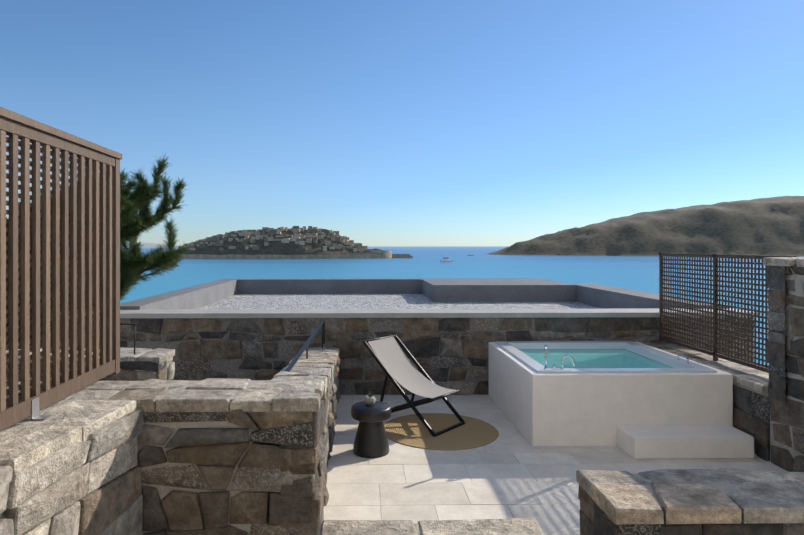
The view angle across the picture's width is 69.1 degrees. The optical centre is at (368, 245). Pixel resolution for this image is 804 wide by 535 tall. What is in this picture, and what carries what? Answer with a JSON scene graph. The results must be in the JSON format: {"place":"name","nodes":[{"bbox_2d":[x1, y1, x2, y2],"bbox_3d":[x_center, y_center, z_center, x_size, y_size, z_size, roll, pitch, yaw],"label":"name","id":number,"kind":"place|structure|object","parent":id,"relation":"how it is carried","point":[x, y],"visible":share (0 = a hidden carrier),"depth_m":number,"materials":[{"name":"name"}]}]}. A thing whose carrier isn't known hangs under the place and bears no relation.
{"place":"outdoors","nodes":[
{"label":"outdoors","id":0,"kind":"place"},
{"bbox_2d":[123,241,177,247],"bbox_3d":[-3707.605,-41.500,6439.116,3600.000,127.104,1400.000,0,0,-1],"label":"headland","id":1,"kind":"structure","parent":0,"point":[150,245],"depth_m":5978.87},
{"bbox_2d":[179,228,380,258],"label":"island","id":2,"kind":"structure","parent":0,"point":[280,250],"depth_m":901.45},
{"bbox_2d":[177,226,381,251],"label":"buildings","id":3,"kind":"structure","parent":2,"relation":"on","point":[296,238],"depth_m":928.40,"materials":[{"name":"beige stone"}]},
{"bbox_2d":[369,250,412,257],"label":"spinalonga fort","id":4,"kind":"structure","parent":2,"relation":"on","point":[386,253],"depth_m":957.70,"materials":[{"name":"beige stone"}]},
{"bbox_2d":[199,294,601,308],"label":"roof gravel","id":5,"kind":"structure","parent":0,"point":[328,301],"depth_m":13.21,"materials":[{"name":"grey gravel"}]},
{"bbox_2d":[0,0,803,245],"label":"sky","id":6,"kind":"structure","parent":0,"point":[371,122],"materials":[{"name":"blue"}]},
{"bbox_2d":[60,317,753,394],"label":"stone wall","id":7,"kind":"structure","parent":0,"point":[451,353],"depth_m":8.42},
{"bbox_2d":[60,308,757,318],"bbox_3d":[0.586,0.997,8.652,10.200,0.070,0.550,0,0,-1],"label":"wall coping","id":8,"kind":"object","parent":7,"relation":"on","point":[387,313],"visible":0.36,"depth_m":8.43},
{"bbox_2d":[327,397,512,519],"bbox_3d":[1.890,2.305,6.044,5.180,0.294,5.250,0,0,-1],"label":"joint","id":9,"kind":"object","parent":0,"point":[403,468],"depth_m":5.68,"materials":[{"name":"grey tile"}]},
{"bbox_2d":[323,394,787,534],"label":"floor tiles","id":10,"kind":"object","parent":9,"relation":"on","point":[496,478],"visible":0.31,"depth_m":5.54,"materials":[{"name":"tile"}]},
{"bbox_2d":[351,401,390,457],"bbox_3d":[0.029,1.910,6.098,0.420,0.484,0.420,0,0,-1],"label":"side table","id":11,"kind":"object","parent":10,"relation":"on","point":[371,440],"visible":0.94,"depth_m":5.96,"materials":[{"name":"black metal"}]},
{"bbox_2d":[365,392,375,405],"bbox_3d":[0.018,1.593,6.128,0.116,0.151,0.116,0,0,-1],"label":"succulent pot","id":12,"kind":"object","parent":11,"relation":"on","point":[370,399],"visible":1,"depth_m":6.09,"materials":[{"name":"ceramic"}]},
{"bbox_2d":[384,413,498,449],"bbox_3d":[0.827,2.145,6.811,1.360,0.010,1.360,0,0,-1],"label":"jute rug","id":13,"kind":"object","parent":10,"relation":"on","point":[411,430],"visible":0.92,"depth_m":6.69,"materials":[{"name":"beige wicker"}]},
{"bbox_2d":[363,335,464,436],"bbox_3d":[0.549,1.663,7.135,1.086,0.977,0.700,0,0,41],"label":"deck chair","id":14,"kind":"object","parent":13,"relation":"on","point":[393,360],"visible":0.94,"depth_m":7.17,"materials":[{"name":"beige fabric"}]},
{"bbox_2d":[489,342,753,458],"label":"hot tub","id":15,"kind":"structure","parent":10,"relation":"on","point":[662,415],"depth_m":6.28,"materials":[{"name":"white concrete"}]},
{"bbox_2d":[495,341,716,373],"bbox_3d":[2.808,1.676,7.349,1.960,0.632,2.010,0,0,-1],"label":"tub rim","id":16,"kind":"object","parent":15,"relation":"in","point":[680,365],"visible":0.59,"depth_m":7.31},
{"bbox_2d":[544,345,688,369],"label":"pool fixtures","id":17,"kind":"object","parent":16,"relation":"on","point":[563,358],"visible":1,"depth_m":6.41,"materials":[{"name":"silver metal"}]},
{"bbox_2d":[576,468,803,534],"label":"stone wall","id":18,"kind":"structure","parent":9,"relation":"on","point":[722,501],"depth_m":3.59,"materials":[{"name":"grey stone"}]},
{"bbox_2d":[50,246,803,365],"bbox_3d":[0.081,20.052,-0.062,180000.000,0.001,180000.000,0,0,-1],"label":"sea","id":19,"kind":"structure","parent":0,"point":[639,273],"depth_m":498.10,"materials":[{"name":"liquid"}]},
{"bbox_2d":[440,257,453,261],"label":"boat","id":20,"kind":"object","parent":19,"relation":"on","point":[445,259],"visible":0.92,"depth_m":739.59,"materials":[{"name":"white"}]},
{"bbox_2d":[519,349,672,367],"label":"tub water","id":21,"kind":"structure","parent":0,"point":[604,358],"depth_m":7.49,"materials":[{"name":"teal liquid"}]},
{"bbox_2d":[488,196,803,255],"bbox_3d":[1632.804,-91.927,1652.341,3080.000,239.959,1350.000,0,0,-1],"label":"headland","id":22,"kind":"structure","parent":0,"point":[774,226],"depth_m":1246.00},
{"bbox_2d":[643,257,803,471],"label":"stone wall","id":23,"kind":"structure","parent":0,"point":[768,411],"depth_m":5.67,"materials":[{"name":"grey stone"}]},
{"bbox_2d":[659,253,796,372],"bbox_3d":[4.261,0.761,7.159,0.040,1.322,2.600,0,0,-1],"label":"perforated screen","id":24,"kind":"object","parent":23,"relation":"attached to","point":[715,353],"visible":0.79,"depth_m":7.14,"materials":[{"name":"brown metal"}]},
{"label":"hillside ground","id":25,"kind":"structure","parent":0,"visible":0},
{"bbox_2d":[6,153,192,348],"bbox_3d":[-4.803,2.429,8.734,4.003,7.471,2.961,0,0,-1],"label":"pine tree","id":26,"kind":"object","parent":25,"relation":"on","point":[135,264],"visible":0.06,"depth_m":8.70,"materials":[{"name":"green plant"}]},
{"bbox_2d":[0,347,340,534],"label":"stone wall","id":27,"kind":"structure","parent":25,"relation":"on","point":[217,456],"depth_m":4.02,"materials":[{"name":"grey stone"}]},
{"bbox_2d":[31,397,50,420],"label":"screen brackets","id":28,"kind":"object","parent":27,"relation":"on","point":[35,415],"visible":1,"depth_m":3.56,"materials":[{"name":"grey metal"}]},
{"bbox_2d":[0,107,121,430],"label":"wooden screen","id":29,"kind":"object","parent":27,"relation":"on","point":[15,406],"visible":1,"depth_m":3.82,"materials":[{"name":"brown wood"}]},
{"bbox_2d":[6,347,174,380],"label":"stair side wall","id":30,"kind":"structure","parent":27,"relation":"attached to","point":[141,364],"depth_m":6.21,"materials":[{"name":"stone"}]},
{"bbox_2d":[18,320,136,353],"bbox_3d":[-3.476,0.994,6.330,1.900,0.417,0.045,0,0,-1],"label":"handrail","id":31,"kind":"object","parent":30,"relation":"on","point":[134,324],"visible":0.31,"depth_m":6.34,"materials":[{"name":"grey metal"}]},
{"bbox_2d":[285,320,324,371],"bbox_3d":[-0.722,1.271,6.624,0.046,0.431,3.406,0,0,3],"label":"handrail","id":32,"kind":"object","parent":27,"relation":"on","point":[300,352],"visible":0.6,"depth_m":6.78,"materials":[{"name":"grey metal"}]},
{"bbox_2d":[120,278,727,309],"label":"roof parapets","id":33,"kind":"object","parent":25,"relation":"on","point":[470,290],"visible":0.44,"depth_m":13.60,"materials":[{"name":"grey concrete"}]},
{"bbox_2d":[318,518,543,534],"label":"stone wall","id":34,"kind":"structure","parent":25,"relation":"on","point":[520,526],"depth_m":4.11,"materials":[{"name":"stone"}]}
]}

